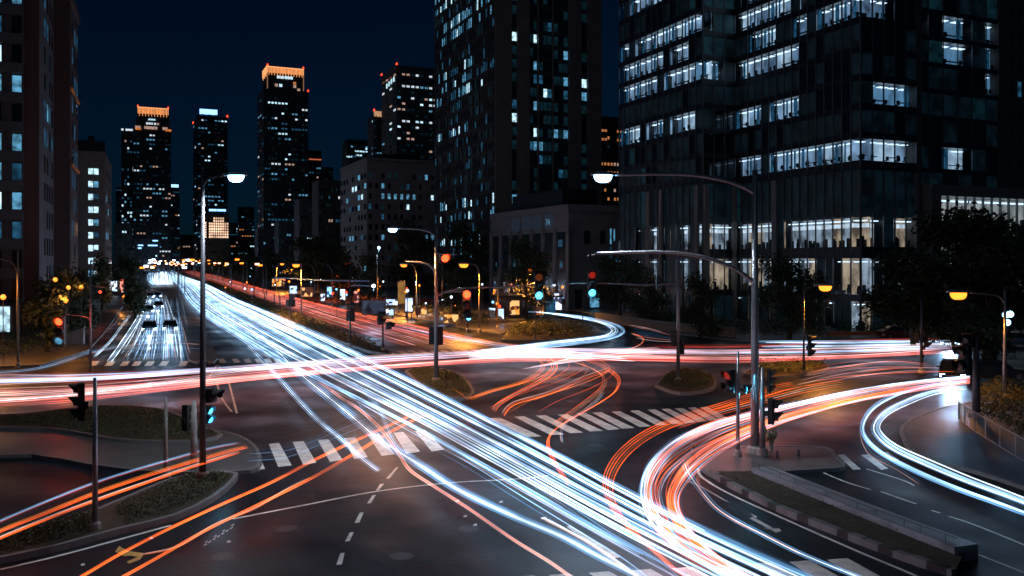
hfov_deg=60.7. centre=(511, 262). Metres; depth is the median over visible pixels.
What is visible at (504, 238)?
window
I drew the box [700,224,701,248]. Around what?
window
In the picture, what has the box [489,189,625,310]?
stone building
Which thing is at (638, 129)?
window
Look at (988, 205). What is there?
window
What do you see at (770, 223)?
window
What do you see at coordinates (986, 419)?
railing
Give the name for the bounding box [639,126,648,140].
window
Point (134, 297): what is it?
tree
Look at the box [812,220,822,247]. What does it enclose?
window
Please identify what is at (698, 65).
window
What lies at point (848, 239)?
window
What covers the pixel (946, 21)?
window
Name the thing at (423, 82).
window
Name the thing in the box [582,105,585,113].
window
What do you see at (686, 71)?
window
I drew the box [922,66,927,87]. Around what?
window
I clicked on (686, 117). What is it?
window
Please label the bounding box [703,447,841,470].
traffic island
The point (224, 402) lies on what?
edge line
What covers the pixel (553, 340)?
kerb
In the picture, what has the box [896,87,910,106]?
window
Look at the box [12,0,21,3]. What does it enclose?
window
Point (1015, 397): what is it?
hedge
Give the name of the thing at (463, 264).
street lamp
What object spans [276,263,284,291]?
street lamp
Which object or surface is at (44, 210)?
window
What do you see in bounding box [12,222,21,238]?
window
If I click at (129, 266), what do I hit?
tree
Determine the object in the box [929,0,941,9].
window
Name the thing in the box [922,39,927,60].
window
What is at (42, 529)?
hedge
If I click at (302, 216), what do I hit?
office block
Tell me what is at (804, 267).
window
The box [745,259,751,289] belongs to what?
window
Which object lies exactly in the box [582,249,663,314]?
tree
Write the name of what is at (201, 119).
window
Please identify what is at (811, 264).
window
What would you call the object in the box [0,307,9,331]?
shop window
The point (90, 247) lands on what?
window
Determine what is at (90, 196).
window
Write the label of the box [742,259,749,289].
window
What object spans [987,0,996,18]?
window
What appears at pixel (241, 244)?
office block
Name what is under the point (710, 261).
window
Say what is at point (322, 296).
light box
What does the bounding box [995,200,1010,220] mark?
window
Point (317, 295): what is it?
hedge
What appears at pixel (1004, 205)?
window
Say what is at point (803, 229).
window
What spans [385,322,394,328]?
traffic signal
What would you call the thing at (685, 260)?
window
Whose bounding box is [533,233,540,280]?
window
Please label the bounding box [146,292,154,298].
car
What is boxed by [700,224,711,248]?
window
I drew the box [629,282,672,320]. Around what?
tree
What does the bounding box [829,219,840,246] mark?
window
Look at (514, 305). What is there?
window
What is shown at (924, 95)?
window
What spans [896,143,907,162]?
window
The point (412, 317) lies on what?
kerb
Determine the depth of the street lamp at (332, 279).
162.98 m
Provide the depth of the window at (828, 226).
111.64 m
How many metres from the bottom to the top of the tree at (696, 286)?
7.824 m
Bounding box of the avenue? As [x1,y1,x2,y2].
[117,270,594,315]
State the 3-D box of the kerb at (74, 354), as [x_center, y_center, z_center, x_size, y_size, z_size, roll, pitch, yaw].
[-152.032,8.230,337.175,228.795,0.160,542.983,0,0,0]
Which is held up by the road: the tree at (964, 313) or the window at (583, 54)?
the tree at (964, 313)
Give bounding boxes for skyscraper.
[121,105,170,272]
[192,108,227,271]
[258,63,308,228]
[308,150,321,198]
[342,139,366,166]
[367,109,381,157]
[381,56,433,160]
[602,116,620,204]
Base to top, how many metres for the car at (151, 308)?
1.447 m
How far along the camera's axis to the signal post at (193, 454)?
34.48 m
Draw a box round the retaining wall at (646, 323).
[595,312,735,337]
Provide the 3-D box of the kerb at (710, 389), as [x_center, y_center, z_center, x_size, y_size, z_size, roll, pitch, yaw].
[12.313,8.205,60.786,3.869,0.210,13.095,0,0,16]
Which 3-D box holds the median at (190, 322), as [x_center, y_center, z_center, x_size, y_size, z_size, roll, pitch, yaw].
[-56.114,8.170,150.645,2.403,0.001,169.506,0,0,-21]
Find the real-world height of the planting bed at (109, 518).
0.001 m
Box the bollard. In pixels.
[691,442,695,452]
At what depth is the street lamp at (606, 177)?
37.47 m
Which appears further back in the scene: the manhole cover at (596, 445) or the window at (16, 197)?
the window at (16, 197)
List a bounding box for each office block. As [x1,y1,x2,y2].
[114,223,131,274]
[116,187,120,222]
[134,239,159,273]
[171,184,179,269]
[179,235,192,270]
[205,209,228,272]
[229,223,236,236]
[229,237,254,270]
[237,207,253,236]
[255,229,273,275]
[274,221,293,277]
[294,199,311,278]
[312,180,340,280]
[322,167,332,179]
[340,153,433,285]
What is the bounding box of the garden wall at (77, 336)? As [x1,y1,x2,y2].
[65,327,85,343]
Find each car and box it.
[140,320,158,333]
[142,305,154,313]
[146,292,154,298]
[152,301,164,309]
[154,292,161,297]
[161,320,178,332]
[876,325,919,337]
[936,358,967,383]
[937,332,957,348]
[967,358,1023,381]
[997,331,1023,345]
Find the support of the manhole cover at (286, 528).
on the road
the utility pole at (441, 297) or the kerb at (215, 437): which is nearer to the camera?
the kerb at (215, 437)
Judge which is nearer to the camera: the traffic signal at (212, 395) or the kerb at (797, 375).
the traffic signal at (212, 395)
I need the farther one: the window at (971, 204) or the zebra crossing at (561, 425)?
the window at (971, 204)
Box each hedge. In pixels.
[0,329,43,355]
[0,405,212,438]
[0,509,91,553]
[111,470,229,523]
[207,279,384,349]
[307,291,489,323]
[506,315,592,335]
[634,308,798,335]
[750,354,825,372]
[838,317,984,331]
[980,375,1023,436]
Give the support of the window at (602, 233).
in the stone building at (568, 229)
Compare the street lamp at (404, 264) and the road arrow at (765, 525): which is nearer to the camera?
the road arrow at (765, 525)
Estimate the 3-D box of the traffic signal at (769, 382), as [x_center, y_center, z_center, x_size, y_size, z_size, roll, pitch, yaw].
[10.980,5.027,37.059,0.480,0.978,0.295,0,0,20]
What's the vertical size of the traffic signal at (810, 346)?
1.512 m
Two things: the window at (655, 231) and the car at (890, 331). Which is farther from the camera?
the window at (655, 231)
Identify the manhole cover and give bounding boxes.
[210,552,234,559]
[275,525,296,531]
[389,552,412,559]
[458,525,479,531]
[589,444,603,446]
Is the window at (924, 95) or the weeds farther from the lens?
the window at (924, 95)
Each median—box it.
[176,294,215,360]
[205,279,388,352]
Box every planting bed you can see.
[0,472,232,555]
[407,367,471,397]
[658,368,713,391]
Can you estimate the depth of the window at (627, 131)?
143.32 m
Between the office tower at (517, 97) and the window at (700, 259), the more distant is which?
the office tower at (517, 97)
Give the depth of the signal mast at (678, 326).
59.80 m
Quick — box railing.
[958,401,1023,460]
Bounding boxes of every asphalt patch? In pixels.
[278,492,317,510]
[588,450,626,468]
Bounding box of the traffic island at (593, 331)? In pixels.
[503,320,598,339]
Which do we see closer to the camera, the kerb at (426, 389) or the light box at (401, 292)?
the kerb at (426, 389)
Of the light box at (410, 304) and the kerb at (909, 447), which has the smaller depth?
the kerb at (909, 447)
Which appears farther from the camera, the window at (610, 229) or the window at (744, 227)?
the window at (610, 229)
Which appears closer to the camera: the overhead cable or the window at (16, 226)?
the window at (16, 226)
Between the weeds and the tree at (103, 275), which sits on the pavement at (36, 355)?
the tree at (103, 275)
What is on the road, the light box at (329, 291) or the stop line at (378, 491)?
the stop line at (378, 491)
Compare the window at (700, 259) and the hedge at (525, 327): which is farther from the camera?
the window at (700, 259)
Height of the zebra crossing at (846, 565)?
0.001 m
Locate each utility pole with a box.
[377,254,377,299]
[440,264,443,312]
[493,266,498,326]
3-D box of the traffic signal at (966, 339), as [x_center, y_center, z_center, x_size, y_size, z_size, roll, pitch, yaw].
[23.793,4.099,45.838,1.046,0.711,0.642,0,0,-30]
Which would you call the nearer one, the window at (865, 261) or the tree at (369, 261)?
the window at (865, 261)
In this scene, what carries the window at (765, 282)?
in the office building at (805, 111)
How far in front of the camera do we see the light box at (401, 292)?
140.44 m
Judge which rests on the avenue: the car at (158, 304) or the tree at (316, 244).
the car at (158, 304)
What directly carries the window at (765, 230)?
in the office building at (805, 111)
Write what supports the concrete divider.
on the road
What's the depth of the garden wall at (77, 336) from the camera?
87.79 m
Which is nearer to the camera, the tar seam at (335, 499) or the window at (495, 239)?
the tar seam at (335, 499)
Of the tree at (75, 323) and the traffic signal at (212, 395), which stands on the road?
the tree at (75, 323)
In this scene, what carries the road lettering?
on the road
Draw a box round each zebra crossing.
[92,349,494,365]
[259,430,443,469]
[490,407,729,436]
[532,558,878,575]
[838,452,897,469]
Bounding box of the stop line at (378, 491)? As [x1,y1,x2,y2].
[232,475,547,518]
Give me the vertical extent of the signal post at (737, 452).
4.527 m
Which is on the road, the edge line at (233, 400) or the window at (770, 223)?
the edge line at (233, 400)
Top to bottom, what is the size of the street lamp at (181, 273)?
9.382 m
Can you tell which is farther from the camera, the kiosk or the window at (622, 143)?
the window at (622, 143)
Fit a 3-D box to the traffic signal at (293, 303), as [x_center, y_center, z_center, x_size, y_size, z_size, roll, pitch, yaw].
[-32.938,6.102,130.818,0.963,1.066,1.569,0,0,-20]
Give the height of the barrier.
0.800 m
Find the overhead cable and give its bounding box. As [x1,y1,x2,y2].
[274,277,369,281]
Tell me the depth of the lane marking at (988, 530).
27.05 m
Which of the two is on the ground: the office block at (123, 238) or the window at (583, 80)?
the office block at (123, 238)
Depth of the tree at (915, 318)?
75.87 m
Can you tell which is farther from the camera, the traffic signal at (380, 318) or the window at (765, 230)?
the window at (765, 230)
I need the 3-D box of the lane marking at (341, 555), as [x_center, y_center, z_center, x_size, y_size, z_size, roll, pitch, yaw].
[-4.840,8.294,29.745,0.403,0.001,11.563,0,0,0]
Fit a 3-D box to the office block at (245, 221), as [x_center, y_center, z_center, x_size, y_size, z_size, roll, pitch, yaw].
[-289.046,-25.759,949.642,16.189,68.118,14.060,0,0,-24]
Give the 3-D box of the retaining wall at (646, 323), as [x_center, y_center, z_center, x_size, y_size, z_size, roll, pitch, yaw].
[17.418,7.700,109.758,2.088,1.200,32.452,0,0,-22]
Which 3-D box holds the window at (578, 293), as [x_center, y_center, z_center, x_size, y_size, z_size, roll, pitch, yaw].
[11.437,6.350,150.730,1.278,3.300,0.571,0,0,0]
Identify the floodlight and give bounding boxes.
[1002,311,1013,325]
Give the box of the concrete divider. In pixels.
[709,461,977,575]
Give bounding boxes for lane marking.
[336,467,397,564]
[822,472,870,489]
[882,492,916,503]
[948,516,1023,544]
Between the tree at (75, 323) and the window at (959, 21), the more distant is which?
the window at (959, 21)
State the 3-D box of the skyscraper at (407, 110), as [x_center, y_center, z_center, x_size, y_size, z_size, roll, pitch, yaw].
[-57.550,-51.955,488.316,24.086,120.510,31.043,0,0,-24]
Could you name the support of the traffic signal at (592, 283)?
attached to the signal mast at (678, 326)
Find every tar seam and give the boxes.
[270,499,356,504]
[408,558,489,567]
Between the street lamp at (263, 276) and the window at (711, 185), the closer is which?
the window at (711, 185)
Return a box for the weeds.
[722,470,932,550]
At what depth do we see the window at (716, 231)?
126.97 m
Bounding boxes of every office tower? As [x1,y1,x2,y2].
[434,0,601,295]
[907,0,1023,326]
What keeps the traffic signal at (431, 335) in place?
attached to the street lamp at (434, 269)
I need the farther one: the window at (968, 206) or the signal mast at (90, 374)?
the window at (968, 206)
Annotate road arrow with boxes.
[115,546,142,562]
[541,517,618,558]
[750,514,780,531]
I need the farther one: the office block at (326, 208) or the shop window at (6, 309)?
the office block at (326, 208)
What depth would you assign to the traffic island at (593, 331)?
97.69 m
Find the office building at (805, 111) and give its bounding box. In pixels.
[618,0,919,329]
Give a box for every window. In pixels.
[0,0,52,279]
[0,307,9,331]
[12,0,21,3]
[12,75,21,91]
[12,134,21,150]
[12,163,21,179]
[12,192,21,208]
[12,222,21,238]
[44,18,45,36]
[44,100,45,118]
[44,128,45,145]
[44,210,45,227]
[88,168,92,173]
[88,181,92,186]
[88,194,92,199]
[88,207,92,212]
[88,219,92,225]
[88,232,92,237]
[88,245,92,250]
[122,134,169,269]
[171,202,178,267]
[198,119,226,256]
[205,221,228,269]
[265,96,307,225]
[369,173,433,280]
[382,73,431,157]
[414,79,418,85]
[421,80,425,86]
[435,0,585,257]
[493,236,498,293]
[498,301,506,314]
[502,236,507,293]
[510,301,518,314]
[512,235,518,293]
[522,234,528,293]
[522,301,530,314]
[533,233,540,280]
[534,301,542,314]
[545,233,552,293]
[546,301,555,314]
[557,232,565,303]
[575,290,581,308]
[582,1,585,9]
[582,14,585,22]
[582,53,585,61]
[582,79,585,87]
[582,92,585,100]
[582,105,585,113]
[582,145,585,152]
[582,158,585,165]
[582,171,585,178]
[584,231,589,243]
[590,294,598,306]
[600,231,604,243]
[610,229,611,243]
[620,0,914,329]
[621,130,631,145]
[626,129,637,144]
[632,128,639,142]
[637,62,648,76]
[637,84,647,98]
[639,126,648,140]
[641,191,644,226]
[650,124,659,138]
[652,227,656,249]
[652,259,656,286]
[660,120,671,136]
[680,225,687,248]
[680,259,687,288]
[681,46,687,60]
[681,69,690,84]
[681,116,690,130]
[696,61,707,79]
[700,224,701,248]
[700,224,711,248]
[700,259,701,278]
[704,184,712,222]
[710,261,711,289]
[712,63,719,79]
[712,224,720,248]
[712,262,718,288]
[717,225,730,248]
[717,259,730,288]
[737,187,739,223]
[739,224,749,248]
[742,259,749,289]
[745,224,751,248]
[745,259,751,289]
[758,223,763,243]
[758,223,770,248]
[758,259,763,289]
[759,260,770,289]
[766,223,770,248]
[788,221,800,247]
[796,221,808,247]
[797,259,808,278]
[804,220,814,247]
[805,259,814,291]
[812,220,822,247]
[821,219,831,246]
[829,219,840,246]
[837,258,849,293]
[838,218,849,246]
[847,221,849,246]
[847,261,849,293]
[852,0,866,17]
[852,140,864,160]
[852,217,866,246]
[852,258,866,293]
[852,301,864,329]
[857,258,869,294]
[857,301,869,329]
[862,217,869,246]
[870,0,878,17]
[870,141,877,159]
[870,218,877,246]
[870,259,873,291]
[873,85,888,103]
[873,141,888,160]
[874,0,885,18]
[885,87,899,105]
[885,142,900,161]
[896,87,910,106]
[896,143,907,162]
[896,218,910,246]
[896,221,899,246]
[922,0,927,7]
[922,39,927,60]
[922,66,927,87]
[922,92,927,113]
[922,119,927,140]
[922,146,927,167]
[922,172,927,184]
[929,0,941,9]
[929,0,1020,187]
[929,40,941,62]
[929,67,941,88]
[941,198,950,219]
[942,19,951,37]
[942,46,951,63]
[942,148,951,168]
[943,198,959,219]
[944,69,956,90]
[948,19,966,39]
[948,47,966,65]
[948,150,965,169]
[952,199,967,214]
[958,70,970,92]
[961,199,976,216]
[970,199,985,208]
[973,72,984,93]
[973,98,984,119]
[978,200,993,215]
[985,26,992,43]
[985,50,992,69]
[985,77,990,94]
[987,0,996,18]
[987,200,1002,216]
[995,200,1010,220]
[1003,201,1018,229]
[1011,201,1023,230]
[1020,201,1023,220]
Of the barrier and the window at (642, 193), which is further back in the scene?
the window at (642, 193)
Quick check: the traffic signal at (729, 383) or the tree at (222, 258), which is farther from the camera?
the tree at (222, 258)
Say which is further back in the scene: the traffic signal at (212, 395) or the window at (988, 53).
the window at (988, 53)
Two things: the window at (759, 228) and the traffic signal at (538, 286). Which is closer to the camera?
the traffic signal at (538, 286)
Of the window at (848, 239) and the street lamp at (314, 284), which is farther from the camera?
the street lamp at (314, 284)
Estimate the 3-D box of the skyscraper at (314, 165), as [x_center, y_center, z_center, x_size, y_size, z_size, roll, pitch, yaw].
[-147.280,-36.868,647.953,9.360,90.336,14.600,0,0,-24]
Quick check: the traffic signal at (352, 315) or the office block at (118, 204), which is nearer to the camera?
the traffic signal at (352, 315)
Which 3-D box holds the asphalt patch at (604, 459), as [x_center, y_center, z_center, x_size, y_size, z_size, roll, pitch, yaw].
[4.004,8.296,36.901,1.559,0.001,3.571,0,0,0]
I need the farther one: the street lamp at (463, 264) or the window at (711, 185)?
the window at (711, 185)
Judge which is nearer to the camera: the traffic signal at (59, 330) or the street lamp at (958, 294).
the street lamp at (958, 294)
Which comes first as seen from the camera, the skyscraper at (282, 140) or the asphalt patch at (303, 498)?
the asphalt patch at (303, 498)
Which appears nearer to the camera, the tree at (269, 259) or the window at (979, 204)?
the window at (979, 204)
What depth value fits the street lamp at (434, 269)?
59.79 m
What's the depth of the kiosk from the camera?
130.39 m
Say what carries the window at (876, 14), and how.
in the office building at (805, 111)
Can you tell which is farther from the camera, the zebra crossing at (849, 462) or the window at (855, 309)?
the window at (855, 309)
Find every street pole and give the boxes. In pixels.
[0,250,20,367]
[817,292,820,339]
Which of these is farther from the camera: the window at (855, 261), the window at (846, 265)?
the window at (846, 265)
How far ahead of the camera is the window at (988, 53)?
118.84 m
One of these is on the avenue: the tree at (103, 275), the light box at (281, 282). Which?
the light box at (281, 282)
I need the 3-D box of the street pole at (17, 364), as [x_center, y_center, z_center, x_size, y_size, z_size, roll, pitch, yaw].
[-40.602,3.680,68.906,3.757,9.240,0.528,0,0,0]
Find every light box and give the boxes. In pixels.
[109,280,117,295]
[120,278,123,297]
[272,278,284,289]
[289,285,297,296]
[302,287,312,300]
[320,293,324,303]
[327,286,331,300]
[340,289,345,304]
[354,290,359,307]
[383,309,394,317]
[385,299,399,306]
[398,281,405,312]
[405,297,412,317]
[415,307,427,316]
[443,314,458,326]
[498,308,503,322]
[553,292,561,317]
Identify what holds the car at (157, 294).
on the avenue
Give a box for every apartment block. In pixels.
[0,0,53,335]
[54,0,79,284]
[78,136,111,297]
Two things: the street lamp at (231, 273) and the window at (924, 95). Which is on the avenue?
the street lamp at (231, 273)
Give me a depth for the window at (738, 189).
125.86 m
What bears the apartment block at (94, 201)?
on the ground
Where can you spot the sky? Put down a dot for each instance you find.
(185, 57)
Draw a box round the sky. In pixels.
[75,0,627,263]
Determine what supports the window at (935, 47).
in the office tower at (970, 99)
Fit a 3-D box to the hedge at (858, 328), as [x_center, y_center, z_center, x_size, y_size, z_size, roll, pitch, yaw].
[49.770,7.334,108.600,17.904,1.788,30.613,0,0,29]
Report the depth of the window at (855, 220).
106.55 m
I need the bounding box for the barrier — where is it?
[824,330,957,337]
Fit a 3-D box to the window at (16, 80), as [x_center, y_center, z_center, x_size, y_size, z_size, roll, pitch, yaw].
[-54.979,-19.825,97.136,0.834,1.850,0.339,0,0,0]
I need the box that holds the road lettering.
[204,524,234,545]
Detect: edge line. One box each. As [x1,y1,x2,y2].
[0,525,171,569]
[206,365,221,382]
[216,383,232,411]
[228,382,237,412]
[697,468,917,575]
[867,469,914,485]
[978,554,1023,572]
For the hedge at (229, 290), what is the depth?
139.41 m
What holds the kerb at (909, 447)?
on the road
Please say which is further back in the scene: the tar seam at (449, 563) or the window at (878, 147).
the window at (878, 147)
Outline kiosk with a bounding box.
[491,294,562,317]
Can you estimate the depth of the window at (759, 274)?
123.88 m
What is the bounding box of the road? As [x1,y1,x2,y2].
[0,316,1023,575]
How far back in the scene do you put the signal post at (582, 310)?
102.54 m
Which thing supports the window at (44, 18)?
in the apartment block at (27, 129)
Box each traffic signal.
[53,316,64,345]
[68,382,87,420]
[182,405,190,430]
[205,388,224,402]
[206,405,215,423]
[286,300,291,306]
[289,294,294,299]
[289,300,294,306]
[346,311,349,320]
[350,311,354,320]
[377,311,386,324]
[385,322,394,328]
[429,327,433,344]
[437,327,442,344]
[439,253,450,262]
[462,289,470,317]
[535,273,542,299]
[588,271,596,296]
[671,330,675,346]
[680,340,683,354]
[720,368,735,392]
[739,384,751,393]
[765,369,776,392]
[765,398,783,424]
[806,335,816,356]
[914,332,919,342]
[923,331,927,341]
[924,341,932,346]
[951,358,971,373]
[952,345,971,358]
[957,333,975,347]
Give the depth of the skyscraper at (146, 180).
706.68 m
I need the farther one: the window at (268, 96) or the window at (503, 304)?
the window at (268, 96)
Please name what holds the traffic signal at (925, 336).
attached to the signal mast at (921, 369)
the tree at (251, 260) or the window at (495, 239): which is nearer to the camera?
the window at (495, 239)
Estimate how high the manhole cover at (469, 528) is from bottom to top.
0.001 m
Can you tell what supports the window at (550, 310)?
in the kiosk
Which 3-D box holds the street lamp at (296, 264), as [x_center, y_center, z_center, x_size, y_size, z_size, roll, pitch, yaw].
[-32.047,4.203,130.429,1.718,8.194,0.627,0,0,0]
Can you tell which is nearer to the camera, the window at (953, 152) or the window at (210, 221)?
the window at (953, 152)
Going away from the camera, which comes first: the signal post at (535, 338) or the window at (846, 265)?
the signal post at (535, 338)
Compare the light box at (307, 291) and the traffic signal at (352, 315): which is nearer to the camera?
the traffic signal at (352, 315)
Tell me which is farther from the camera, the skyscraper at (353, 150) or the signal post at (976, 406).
the skyscraper at (353, 150)
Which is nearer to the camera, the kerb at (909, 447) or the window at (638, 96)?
the kerb at (909, 447)
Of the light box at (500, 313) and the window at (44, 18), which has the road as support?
the light box at (500, 313)
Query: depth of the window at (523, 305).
130.39 m
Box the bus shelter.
[362,300,385,319]
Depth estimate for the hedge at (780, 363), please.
66.98 m
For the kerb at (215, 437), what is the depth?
41.27 m
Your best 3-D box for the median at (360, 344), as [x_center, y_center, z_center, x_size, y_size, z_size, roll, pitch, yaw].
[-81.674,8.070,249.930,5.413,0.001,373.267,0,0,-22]
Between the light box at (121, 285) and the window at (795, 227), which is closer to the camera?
the window at (795, 227)
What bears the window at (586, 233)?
in the stone building at (568, 229)
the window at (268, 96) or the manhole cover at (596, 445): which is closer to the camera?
the manhole cover at (596, 445)
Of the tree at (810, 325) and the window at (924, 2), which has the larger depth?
the window at (924, 2)
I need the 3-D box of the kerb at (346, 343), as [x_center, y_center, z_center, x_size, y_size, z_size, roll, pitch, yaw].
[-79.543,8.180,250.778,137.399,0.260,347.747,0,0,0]
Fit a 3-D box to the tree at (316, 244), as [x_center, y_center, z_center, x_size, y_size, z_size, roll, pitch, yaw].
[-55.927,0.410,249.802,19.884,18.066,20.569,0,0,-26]
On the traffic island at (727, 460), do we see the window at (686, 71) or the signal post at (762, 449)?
the signal post at (762, 449)
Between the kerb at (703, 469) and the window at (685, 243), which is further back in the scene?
the window at (685, 243)
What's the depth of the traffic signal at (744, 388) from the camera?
36.91 m
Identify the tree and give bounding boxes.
[16,274,73,351]
[50,265,92,331]
[68,262,101,333]
[89,247,119,309]
[108,252,142,289]
[122,275,149,317]
[207,253,235,280]
[232,250,259,283]
[257,247,283,285]
[285,233,352,290]
[330,252,360,301]
[352,249,386,299]
[386,215,448,297]
[431,266,473,314]
[438,217,488,300]
[492,232,555,318]
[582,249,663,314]
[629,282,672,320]
[672,268,723,337]
[744,251,833,338]
[783,291,830,345]
[855,242,965,352]
[885,198,1023,358]
[885,290,960,357]
[928,295,1023,359]
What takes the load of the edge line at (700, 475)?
on the road
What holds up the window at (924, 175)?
in the office tower at (970, 99)
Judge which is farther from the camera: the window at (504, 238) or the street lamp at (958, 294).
the window at (504, 238)
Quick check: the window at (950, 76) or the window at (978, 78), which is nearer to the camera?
the window at (950, 76)
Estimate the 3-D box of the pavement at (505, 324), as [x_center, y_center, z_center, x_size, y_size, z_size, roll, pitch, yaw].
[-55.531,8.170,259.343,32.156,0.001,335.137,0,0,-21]
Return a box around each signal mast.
[65,254,107,378]
[348,266,351,346]
[506,221,681,379]
[918,299,924,373]
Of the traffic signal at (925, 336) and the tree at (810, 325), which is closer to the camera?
the traffic signal at (925, 336)
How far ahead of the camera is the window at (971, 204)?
113.90 m
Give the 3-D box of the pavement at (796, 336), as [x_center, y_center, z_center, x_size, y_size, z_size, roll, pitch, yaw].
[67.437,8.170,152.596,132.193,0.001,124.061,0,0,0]
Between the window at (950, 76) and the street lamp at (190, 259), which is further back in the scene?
the street lamp at (190, 259)
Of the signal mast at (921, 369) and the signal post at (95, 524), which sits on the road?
the signal mast at (921, 369)
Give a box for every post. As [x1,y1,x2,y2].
[89,377,100,530]
[160,397,170,480]
[190,400,197,469]
[381,321,384,349]
[534,300,536,339]
[582,292,583,331]
[733,352,741,456]
[756,367,768,455]
[968,336,984,418]
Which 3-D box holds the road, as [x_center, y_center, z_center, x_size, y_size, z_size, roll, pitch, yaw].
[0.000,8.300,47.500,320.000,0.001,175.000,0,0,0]
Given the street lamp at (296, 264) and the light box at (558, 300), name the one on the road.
the light box at (558, 300)
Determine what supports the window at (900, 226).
in the office building at (805, 111)
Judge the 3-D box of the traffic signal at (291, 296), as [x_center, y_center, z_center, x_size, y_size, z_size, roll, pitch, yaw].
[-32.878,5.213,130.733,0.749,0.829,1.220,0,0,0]
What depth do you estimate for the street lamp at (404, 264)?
140.37 m
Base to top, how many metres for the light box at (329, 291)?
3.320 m
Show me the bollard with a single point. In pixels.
(693, 449)
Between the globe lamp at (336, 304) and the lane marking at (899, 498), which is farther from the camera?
the globe lamp at (336, 304)
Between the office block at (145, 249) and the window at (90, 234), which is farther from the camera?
the office block at (145, 249)
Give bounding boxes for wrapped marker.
[765,426,776,450]
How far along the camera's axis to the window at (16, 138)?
97.14 m
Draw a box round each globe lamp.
[0,294,5,363]
[66,285,70,331]
[336,288,336,320]
[406,289,408,321]
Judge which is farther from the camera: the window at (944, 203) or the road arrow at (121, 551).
the window at (944, 203)
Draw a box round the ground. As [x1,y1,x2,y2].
[112,264,488,301]
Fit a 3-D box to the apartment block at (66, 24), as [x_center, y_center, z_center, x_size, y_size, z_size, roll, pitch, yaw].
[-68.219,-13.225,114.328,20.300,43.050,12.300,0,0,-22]
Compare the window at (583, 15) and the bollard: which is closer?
the bollard
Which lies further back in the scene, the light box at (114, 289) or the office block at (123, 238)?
the office block at (123, 238)
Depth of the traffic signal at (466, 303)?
59.23 m
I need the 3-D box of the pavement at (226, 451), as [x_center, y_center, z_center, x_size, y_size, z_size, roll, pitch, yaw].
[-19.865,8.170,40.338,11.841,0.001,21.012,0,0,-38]
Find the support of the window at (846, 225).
in the office building at (805, 111)
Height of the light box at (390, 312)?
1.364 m
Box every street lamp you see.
[145,259,152,286]
[177,264,183,292]
[178,266,186,298]
[181,259,188,290]
[184,258,194,296]
[196,170,247,478]
[225,263,231,287]
[255,263,263,295]
[258,264,266,298]
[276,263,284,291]
[292,263,301,316]
[304,263,315,306]
[318,262,333,306]
[386,226,512,380]
[400,263,416,306]
[458,262,480,331]
[587,170,758,453]
[802,278,834,375]
[946,289,1006,399]
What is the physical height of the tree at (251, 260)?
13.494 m
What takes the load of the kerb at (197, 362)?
on the road
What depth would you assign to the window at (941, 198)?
111.67 m
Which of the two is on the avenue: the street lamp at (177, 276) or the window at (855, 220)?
the street lamp at (177, 276)
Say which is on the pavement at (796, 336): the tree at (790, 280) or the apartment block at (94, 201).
the tree at (790, 280)
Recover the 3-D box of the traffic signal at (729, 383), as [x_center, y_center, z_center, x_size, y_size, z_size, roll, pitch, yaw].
[9.105,4.997,36.861,0.718,0.976,0.441,0,0,-40]
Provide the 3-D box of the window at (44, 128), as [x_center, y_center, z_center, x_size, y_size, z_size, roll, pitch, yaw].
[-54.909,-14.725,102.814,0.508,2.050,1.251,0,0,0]
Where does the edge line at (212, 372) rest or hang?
on the road
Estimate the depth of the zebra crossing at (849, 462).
36.61 m
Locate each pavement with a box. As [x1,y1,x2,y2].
[0,279,129,365]
[0,429,257,470]
[255,280,514,332]
[579,309,1023,340]
[903,397,1023,484]
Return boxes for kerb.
[0,303,124,367]
[0,404,261,475]
[0,405,222,443]
[0,471,237,564]
[175,294,217,363]
[205,285,391,356]
[256,281,513,334]
[405,367,473,400]
[502,321,599,340]
[574,310,937,342]
[655,368,716,395]
[699,445,845,477]
[743,359,829,379]
[899,399,1023,489]
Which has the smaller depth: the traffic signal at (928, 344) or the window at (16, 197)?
the traffic signal at (928, 344)

